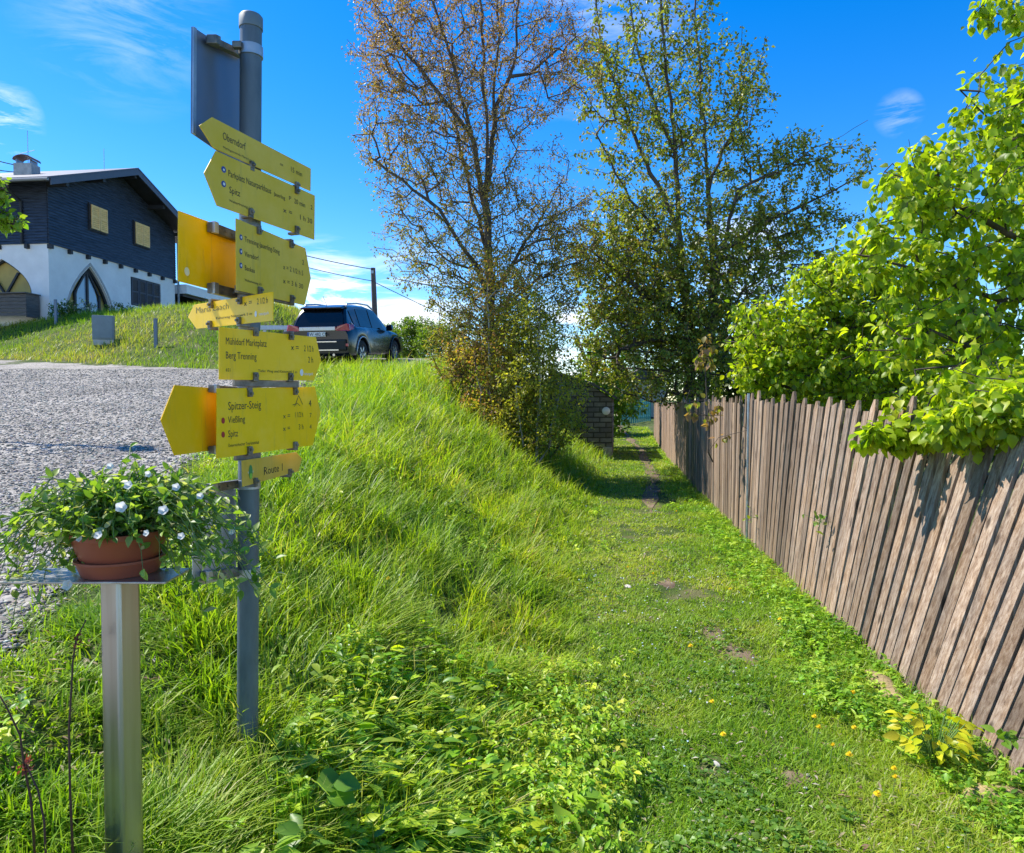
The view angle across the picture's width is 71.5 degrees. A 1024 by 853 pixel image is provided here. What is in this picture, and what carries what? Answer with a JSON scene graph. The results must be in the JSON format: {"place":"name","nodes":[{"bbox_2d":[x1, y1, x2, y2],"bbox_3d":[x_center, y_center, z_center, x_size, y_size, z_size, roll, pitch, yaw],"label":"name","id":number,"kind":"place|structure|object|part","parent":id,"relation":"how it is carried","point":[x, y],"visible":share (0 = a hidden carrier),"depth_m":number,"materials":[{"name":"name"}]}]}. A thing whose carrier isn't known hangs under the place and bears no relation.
{"place":"outdoors","nodes":[
{"label":"outdoors","id":0,"kind":"place"},
{"bbox_2d":[0,304,1023,852],"bbox_3d":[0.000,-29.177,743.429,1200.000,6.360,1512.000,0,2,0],"label":"ground","id":1,"kind":"structure","parent":0,"point":[668,594],"depth_m":4.51,"materials":[{"name":"green plant"}]},
{"bbox_2d":[0,176,29,237],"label":"young tree","id":2,"kind":"object","parent":1,"relation":"on","point":[8,220],"visible":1,"depth_m":7.01,"materials":[{"name":"green plant"}]},
{"bbox_2d":[0,696,35,852],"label":"dry stem","id":3,"kind":"object","parent":1,"relation":"on","point":[28,789],"visible":1,"depth_m":1.53,"materials":[{"name":"brown plant"}]},
{"bbox_2d":[0,292,40,318],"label":"firewood bin","id":4,"kind":"object","parent":1,"relation":"on","point":[30,302],"visible":0.98,"depth_m":29.12,"materials":[{"name":"wood"}]},
{"bbox_2d":[22,754,46,852],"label":"dry stem","id":5,"kind":"object","parent":1,"relation":"on","point":[41,806],"visible":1,"depth_m":1.52,"materials":[{"name":"brown plant"}]},
{"bbox_2d":[54,299,57,323],"bbox_3d":[-17.874,-4.404,27.856,0.106,1.142,0.066,0,2,0],"label":"stake","id":6,"kind":"object","parent":1,"relation":"on","point":[55,313],"visible":0.75,"depth_m":27.82,"materials":[{"name":"metal"}]},
{"bbox_2d":[47,298,81,316],"bbox_3d":[-18.414,-4.778,29.185,1.163,0.969,1.201,-2,3,-42],"label":"garden bush","id":7,"kind":"object","parent":1,"relation":"on","point":[62,310],"visible":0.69,"depth_m":29.05,"materials":[{"name":"green plant"}]},
{"bbox_2d":[67,298,96,313],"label":"garden bush","id":8,"kind":"object","parent":1,"relation":"on","point":[88,308],"visible":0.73,"depth_m":29.41,"materials":[{"name":"green plant"}]},
{"bbox_2d":[0,130,179,326],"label":"house","id":9,"kind":"structure","parent":1,"relation":"on","point":[99,238],"depth_m":32.06,"materials":[{"name":"white paint"}]},
{"bbox_2d":[0,260,31,297],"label":"window","id":10,"kind":"structure","parent":9,"relation":"in","point":[11,280],"depth_m":30.24,"materials":[{"name":"yellow glass"}]},
{"bbox_2d":[68,268,108,313],"bbox_3d":[-19.334,-5.910,32.311,0.180,2.710,3.000,0,2,6],"label":"window","id":11,"kind":"structure","parent":9,"relation":"in","point":[87,287],"depth_m":32.33,"materials":[{"name":"blue glass"}]},
{"bbox_2d":[88,202,107,235],"bbox_3d":[-18.974,-9.509,32.610,0.180,1.200,1.240,0,2,6],"label":"window","id":12,"kind":"structure","parent":9,"relation":"in","point":[97,215],"depth_m":32.50,"materials":[{"name":"yellow wood"}]},
{"bbox_2d":[132,220,149,249],"bbox_3d":[-18.626,-9.626,35.754,0.180,1.200,1.270,0,2,6],"label":"window","id":13,"kind":"structure","parent":9,"relation":"in","point":[141,232],"depth_m":35.63,"materials":[{"name":"yellow wood"}]},
{"bbox_2d":[131,277,159,307],"bbox_3d":[-18.756,-6.755,36.323,0.180,1.460,2.500,0,2,6],"label":"window","id":14,"kind":"structure","parent":9,"relation":"in","point":[142,291],"depth_m":36.17,"materials":[{"name":"grey glass"}]},
{"bbox_2d":[0,568,191,852],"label":"plant stand","id":15,"kind":"object","parent":1,"relation":"on","point":[121,695],"visible":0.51,"depth_m":1.62,"materials":[{"name":"metal"}]},
{"bbox_2d":[68,529,165,579],"bbox_3d":[-0.899,0.284,1.632,0.210,0.098,0.210,0,2,0],"label":"flower pot","id":16,"kind":"object","parent":15,"relation":"on","point":[119,559],"visible":0.73,"depth_m":1.55,"materials":[{"name":"ceramic"}]},
{"bbox_2d":[0,442,286,629],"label":"petunia","id":17,"kind":"object","parent":16,"relation":"in","point":[103,505],"visible":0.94,"depth_m":1.58,"materials":[{"name":"green plant"}]},
{"bbox_2d":[92,315,114,344],"bbox_3d":[-13.147,-3.088,22.891,0.620,0.950,0.342,-1,2,-24],"label":"utility cabinet","id":18,"kind":"object","parent":1,"relation":"on","point":[103,327],"visible":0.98,"depth_m":22.74,"materials":[{"name":"metal"}]},
{"bbox_3d":[-13.081,-3.167,22.741,0.540,0.680,0.020,-1,2,-24],"label":"door","id":19,"kind":"part","parent":18,"relation":"part of","materials":[{"name":"grey metal"}]},
{"bbox_2d":[103,302,133,310],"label":"garden bush","id":20,"kind":"object","parent":1,"relation":"on","point":[117,304],"visible":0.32,"depth_m":30.76,"materials":[{"name":"green plant"}]},
{"bbox_2d":[153,318,157,347],"bbox_3d":[-10.729,-2.703,21.414,0.106,1.108,0.066,0,2,0],"label":"stake","id":21,"kind":"object","parent":1,"relation":"on","point":[155,322],"visible":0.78,"depth_m":21.38,"materials":[{"name":"grey metal"}]},
{"bbox_2d":[175,284,229,305],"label":"carport","id":22,"kind":"object","parent":1,"relation":"on","point":[190,294],"visible":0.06,"depth_m":40.33,"materials":[{"name":"white paint"}]},
{"bbox_2d":[0,357,432,664],"bbox_3d":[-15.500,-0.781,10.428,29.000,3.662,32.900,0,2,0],"label":"gravel","id":23,"kind":"structure","parent":1,"relation":"on","point":[52,367],"depth_m":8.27,"materials":[{"name":"grey gravel"}]},
{"bbox_2d":[287,297,402,364],"bbox_3d":[-4.790,-2.800,21.183,2.194,1.925,4.692,0,7,10],"label":"parked car","id":24,"kind":"object","parent":23,"relation":"on","point":[349,330],"visible":0.73,"depth_m":19.23,"materials":[{"name":"black paint"}]},
{"bbox_3d":[-5.153,-2.890,19.123,1.398,0.452,0.246,0,2,10],"label":"rear window","id":25,"kind":"part","parent":24,"relation":"part of","materials":[{"name":"black glass"}]},
{"bbox_3d":[-4.354,-2.990,19.509,0.158,0.478,0.430,0,7,10],"label":"side window","id":26,"kind":"part","parent":24,"relation":"part of","materials":[{"name":"black glass"}]},
{"bbox_3d":[-4.233,-3.069,20.194,0.158,0.519,0.830,0,7,10],"label":"side window","id":27,"kind":"part","parent":24,"relation":"part of","materials":[{"name":"black glass"}]},
{"bbox_3d":[-4.052,-3.145,21.205,0.157,0.517,1.116,0,2,10],"label":"side window","id":28,"kind":"part","parent":24,"relation":"part of","materials":[{"name":"black glass"}]},
{"bbox_2d":[160,10,320,751],"bbox_3d":[-0.856,0.124,2.172,0.421,2.793,0.694,0,2,0],"label":"signpost","id":29,"kind":"object","parent":1,"relation":"on","point":[251,268],"visible":0.98,"depth_m":2.19,"materials":[{"name":"yellow metal"}]},
{"bbox_2d":[260,325,286,331],"bbox_3d":[-6.552,-2.248,19.663,0.779,1.080,0.115,0,2,0],"label":"guard rail","id":30,"kind":"object","parent":1,"relation":"on","point":[264,328],"visible":0.21,"depth_m":19.59,"materials":[{"name":"metal"}]},
{"bbox_2d":[252,767,361,841],"bbox_3d":[-0.613,1.121,2.068,0.298,0.177,0.202,-2,3,-44],"label":"butterbur","id":31,"kind":"object","parent":1,"relation":"on","point":[345,785],"visible":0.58,"depth_m":2.09,"materials":[{"name":"green plant"}]},
{"bbox_2d":[0,298,615,442],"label":"meadow grass","id":32,"kind":"structure","parent":1,"relation":"on","point":[117,312],"depth_m":23.09,"materials":[{"name":"green plant"}]},
{"bbox_2d":[0,348,616,852],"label":"tall grass","id":33,"kind":"structure","parent":1,"relation":"on","point":[200,802],"depth_m":3.48,"materials":[{"name":"green plant"}]},
{"bbox_2d":[68,620,85,852],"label":"dry stem","id":34,"kind":"object","parent":33,"relation":"on","point":[76,639],"visible":1,"depth_m":1.55,"materials":[{"name":"brown plant"}]},
{"bbox_2d":[271,638,345,698],"bbox_3d":[-0.776,0.948,2.709,0.256,0.195,0.330,0,2,0],"label":"ground elder plant","id":35,"kind":"object","parent":1,"relation":"on","point":[315,666],"visible":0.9,"depth_m":2.69,"materials":[{"name":"green plant"}]},
{"bbox_2d":[0,369,660,852],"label":"ground elder","id":36,"kind":"object","parent":1,"relation":"on","point":[572,779],"visible":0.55,"depth_m":2.86,"materials":[{"name":"green plant"}]},
{"bbox_2d":[298,736,403,800],"bbox_3d":[-0.530,1.129,2.363,0.354,0.212,0.332,0,2,-12],"label":"ground elder plant","id":37,"kind":"object","parent":1,"relation":"on","point":[311,757],"visible":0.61,"depth_m":2.31,"materials":[{"name":"green plant"}]},
{"bbox_2d":[371,268,377,316],"bbox_3d":[-7.664,-6.591,39.770,0.429,4.528,0.347,-1,2,-20],"label":"utility pole","id":38,"kind":"object","parent":1,"relation":"on","point":[373,291],"visible":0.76,"depth_m":39.63,"materials":[{"name":"wood"}]},
{"bbox_2d":[307,256,370,268],"bbox_3d":[-12.602,-10.001,39.326,9.692,2.575,0.045,0,2,-2],"label":"overhead wire","id":39,"kind":"object","parent":38,"relation":"attached to","point":[339,263],"visible":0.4,"depth_m":39.43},
{"bbox_2d":[310,268,371,280],"bbox_3d":[-12.602,-9.451,39.346,9.691,2.768,0.038,0,2,-2],"label":"overhead wire","id":40,"kind":"object","parent":38,"relation":"attached to","point":[341,275],"visible":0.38,"depth_m":39.46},
{"bbox_2d":[376,283,574,372],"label":"overhead wire","id":41,"kind":"object","parent":38,"relation":"attached to","point":[421,304],"visible":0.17,"depth_m":42.50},
{"bbox_2d":[370,320,402,357],"bbox_3d":[-4.806,-3.209,27.387,1.624,1.885,1.665,0,2,0],"label":"hedge bush","id":42,"kind":"object","parent":1,"relation":"on","point":[380,355],"visible":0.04,"depth_m":27.31,"materials":[{"name":"green plant"}]},
{"bbox_2d":[219,610,559,852],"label":"nettle patch","id":43,"kind":"object","parent":1,"relation":"on","point":[290,829],"visible":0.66,"depth_m":2.61,"materials":[{"name":"green plant"}]},
{"bbox_2d":[389,315,437,357],"bbox_3d":[-3.560,-3.081,25.424,2.092,1.860,1.818,0,2,0],"label":"hedge bush","id":44,"kind":"object","parent":1,"relation":"on","point":[408,332],"visible":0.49,"depth_m":25.13,"materials":[{"name":"green plant"}]},
{"bbox_2d":[410,319,470,357],"bbox_3d":[-2.466,-2.958,24.443,2.096,1.571,1.703,1,2,22],"label":"hedge bush","id":45,"kind":"object","parent":1,"relation":"on","point":[424,332],"visible":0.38,"depth_m":24.20,"materials":[{"name":"green plant"}]},
{"bbox_2d":[425,330,496,401],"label":"sapling","id":46,"kind":"object","parent":1,"relation":"on","point":[456,367],"visible":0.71,"depth_m":13.42,"materials":[{"name":"green plant"}]},
{"bbox_2d":[451,679,486,695],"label":"dock plant","id":47,"kind":"object","parent":1,"relation":"on","point":[477,681],"visible":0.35,"depth_m":3.47,"materials":[{"name":"green plant"}]},
{"bbox_2d":[340,0,610,407],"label":"cherry tree","id":48,"kind":"object","parent":1,"relation":"on","point":[483,190],"visible":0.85,"depth_m":14.05,"materials":[{"name":"brown plant"}]},
{"bbox_2d":[448,248,545,428],"bbox_3d":[-0.279,-1.521,12.968,1.775,3.455,1.339,-1,2,-15],"label":"sapling","id":49,"kind":"object","parent":1,"relation":"on","point":[482,388],"visible":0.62,"depth_m":12.84,"materials":[{"name":"green plant"}]},
{"bbox_2d":[473,289,561,440],"bbox_3d":[0.099,-1.021,12.742,1.611,2.825,1.321,0,2,0],"label":"sapling","id":50,"kind":"object","parent":1,"relation":"on","point":[493,371],"visible":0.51,"depth_m":12.61,"materials":[{"name":"green plant"}]},
{"bbox_2d":[490,286,592,462],"bbox_3d":[0.493,-0.854,12.353,1.874,3.137,1.351,0,2,0],"label":"sapling","id":51,"kind":"object","parent":1,"relation":"on","point":[557,427],"visible":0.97,"depth_m":12.27,"materials":[{"name":"green plant"}]},
{"bbox_2d":[522,350,594,457],"bbox_3d":[0.745,-0.473,13.604,1.648,2.362,1.229,0,2,0],"label":"sapling","id":52,"kind":"object","parent":1,"relation":"on","point":[577,428],"visible":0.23,"depth_m":13.54,"materials":[{"name":"green plant"}]},
{"bbox_2d":[545,786,605,820],"bbox_3d":[0.240,1.434,2.684,0.232,0.118,0.275,0,2,0],"label":"butterbur","id":53,"kind":"object","parent":1,"relation":"on","point":[593,794],"visible":0.63,"depth_m":2.69,"materials":[{"name":"green plant"}]},
{"bbox_2d":[548,373,616,457],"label":"stone outbuilding","id":54,"kind":"structure","parent":1,"relation":"on","point":[599,410],"depth_m":19.50,"materials":[{"name":"stone"}]},
{"bbox_2d":[572,328,638,437],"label":"young birch","id":55,"kind":"object","parent":1,"relation":"on","point":[624,405],"visible":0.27,"depth_m":23.64,"materials":[{"name":"green plant"}]},
{"bbox_2d":[567,371,648,419],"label":"dense tree","id":56,"kind":"object","parent":1,"relation":"on","point":[639,406],"visible":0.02,"depth_m":29.63,"materials":[{"name":"green plant"}]},
{"bbox_2d":[304,468,948,847],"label":"forget me nots","id":57,"kind":"object","parent":1,"relation":"on","point":[642,645],"visible":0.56,"depth_m":4.20,"materials":[{"name":"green plant"}]},
{"bbox_2d":[621,399,650,424],"bbox_3d":[6.495,-0.779,37.003,0.095,1.319,4.621,1,2,28],"label":"garden fence","id":58,"kind":"object","parent":1,"relation":"on","point":[645,417],"visible":0.45,"depth_m":37.77,"materials":[{"name":"teal paint"}]},
{"bbox_2d":[609,346,721,402],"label":"dense tree","id":59,"kind":"object","parent":1,"relation":"on","point":[663,374],"visible":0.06,"depth_m":49.22,"materials":[{"name":"green plant"}]},
{"bbox_2d":[499,507,908,852],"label":"path grit","id":60,"kind":"object","parent":1,"relation":"on","point":[750,832],"visible":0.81,"depth_m":4.02,"materials":[{"name":"stone"}]},
{"bbox_2d":[684,334,746,461],"bbox_3d":[2.427,-0.332,8.339,0.756,1.538,0.444,1,2,28],"label":"maple sapling","id":61,"kind":"object","parent":1,"relation":"on","point":[700,362],"visible":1,"depth_m":8.45,"materials":[{"name":"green plant"}]},
{"bbox_2d":[713,760,719,767],"bbox_3d":[0.884,1.465,3.084,0.033,0.025,0.047,-1,2,-25],"label":"stone","id":62,"kind":"object","parent":1,"relation":"on","point":[716,763],"visible":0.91,"depth_m":3.07,"materials":[{"name":"stone"}]},
{"bbox_2d":[562,0,878,410],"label":"maple tree","id":63,"kind":"object","parent":1,"relation":"on","point":[633,333],"visible":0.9,"depth_m":15.68,"materials":[{"name":"green plant"}]},
{"bbox_2d":[453,478,998,852],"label":"clover","id":64,"kind":"object","parent":1,"relation":"on","point":[683,842],"visible":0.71,"depth_m":2.92,"materials":[{"name":"green plant"}]},
{"bbox_2d":[679,302,790,448],"bbox_3d":[7.423,-1.657,22.754,3.890,5.093,3.652,2,3,40],"label":"dense tree","id":65,"kind":"object","parent":1,"relation":"on","point":[728,392],"visible":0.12,"depth_m":22.47,"materials":[{"name":"green plant"}]},
{"bbox_2d":[499,426,1023,852],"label":"lawn grass","id":66,"kind":"structure","parent":1,"relation":"on","point":[866,747],"depth_m":3.53,"materials":[{"name":"green plant"}]},
{"bbox_2d":[772,308,892,452],"bbox_3d":[9.576,-1.387,20.712,4.100,4.679,4.322,-2,3,-44],"label":"broadleaf tree","id":67,"kind":"object","parent":1,"relation":"on","point":[814,388],"depth_m":20.41,"materials":[{"name":"green plant"}]},
{"bbox_2d":[643,436,1023,852],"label":"fence foot herbs","id":68,"kind":"object","parent":1,"relation":"on","point":[946,776],"visible":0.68,"depth_m":3.78,"materials":[{"name":"green plant"}]},
{"bbox_2d":[654,390,1023,780],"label":"picket fence","id":69,"kind":"object","parent":1,"relation":"on","point":[900,594],"visible":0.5,"depth_m":4.44,"materials":[{"name":"brown wood"}]},
{"bbox_2d":[742,505,757,522],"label":"weed sprig","id":70,"kind":"object","parent":69,"relation":"attached to","point":[748,517],"visible":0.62,"depth_m":7.44,"materials":[{"name":"green plant"}]},
{"bbox_2d":[802,511,826,534],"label":"weed sprig","id":71,"kind":"object","parent":69,"relation":"attached to","point":[820,516],"visible":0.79,"depth_m":5.39,"materials":[{"name":"green plant"}]},
{"bbox_2d":[980,725,1018,749],"bbox_3d":[2.130,1.226,2.792,0.513,0.068,0.116,0,2,0],"label":"weed sprig","id":72,"kind":"object","parent":69,"relation":"attached to","point":[1001,734],"visible":1,"depth_m":2.80,"materials":[{"name":"green plant"}]},
{"bbox_2d":[846,751,852,776],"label":"dandelion","id":73,"kind":"object","parent":1,"relation":"on","point":[849,753],"visible":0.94,"depth_m":2.98,"materials":[{"name":"yellow plant"}]},
{"bbox_2d":[716,235,1023,491],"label":"hazel shrub","id":74,"kind":"object","parent":1,"relation":"on","point":[780,362],"visible":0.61,"depth_m":8.31,"materials":[{"name":"green plant"}]},
{"bbox_2d":[873,790,880,811],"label":"dandelion","id":75,"kind":"object","parent":1,"relation":"on","point":[877,792],"visible":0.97,"depth_m":2.68,"materials":[{"name":"yellow plant"}]},
{"bbox_2d":[863,669,907,712],"bbox_3d":[2.020,1.423,3.818,0.116,0.110,0.473,0,2,8],"label":"stone","id":76,"kind":"object","parent":1,"relation":"on","point":[888,682],"visible":0.4,"depth_m":3.83,"materials":[{"name":"beige stone"}]},
{"bbox_2d":[818,277,997,474],"bbox_3d":[8.411,-0.995,14.862,4.290,4.472,3.142,0,2,0],"label":"broadleaf tree","id":77,"kind":"object","parent":1,"relation":"on","point":[923,297],"visible":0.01,"depth_m":14.84,"materials":[{"name":"green plant"}]},
{"bbox_2d":[835,0,1023,464],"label":"linden tree","id":78,"kind":"object","parent":1,"relation":"on","point":[972,399],"visible":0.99,"depth_m":4.74,"materials":[{"name":"green plant"}]},
{"bbox_2d":[883,703,986,766],"bbox_3d":[1.840,1.367,3.086,0.394,0.256,0.367,-1,2,-16],"label":"lime seedling","id":79,"kind":"object","parent":1,"relation":"on","point":[956,739],"visible":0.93,"depth_m":3.05,"materials":[{"name":"yellow plant"}]},
{"bbox_2d":[962,782,1023,815],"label":"boulder","id":80,"kind":"object","parent":1,"relation":"on","point":[981,788],"visible":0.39,"depth_m":2.78,"materials":[{"name":"beige stone"}]},
{"bbox_2d":[993,308,1023,368],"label":"broadleaf tree","id":81,"kind":"object","parent":1,"relation":"on","point":[1018,315],"visible":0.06,"depth_m":14.32,"materials":[{"name":"green plant"}]},
{"bbox_2d":[0,0,1023,399],"label":"sky","id":82,"kind":"structure","parent":0,"point":[93,84],"materials":[{"name":"blue"}]},
{"bbox_2d":[618,425,660,515],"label":"path","id":83,"kind":"structure","parent":0,"point":[649,492],"depth_m":13.83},
{"bbox_2d":[616,369,671,416],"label":"garden shed","id":84,"kind":"structure","parent":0,"point":[652,405],"depth_m":41.85,"materials":[{"name":"green wood"}]},
{"bbox_2d":[657,578,674,588],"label":"path","id":85,"kind":"structure","parent":0,"point":[668,583],"depth_m":6.27,"materials":[{"name":"beige stone"}]},
{"bbox_2d":[703,627,723,640],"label":"path","id":86,"kind":"structure","parent":0,"point":[712,632],"depth_m":4.84,"materials":[{"name":"beige stone"}]},
{"bbox_2d":[718,643,757,663],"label":"path","id":87,"kind":"structure","parent":0,"point":[743,655],"depth_m":4.52,"materials":[{"name":"beige stone"}]},
{"bbox_2d":[780,770,811,784],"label":"path","id":88,"kind":"structure","parent":0,"point":[801,775],"depth_m":2.96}
]}

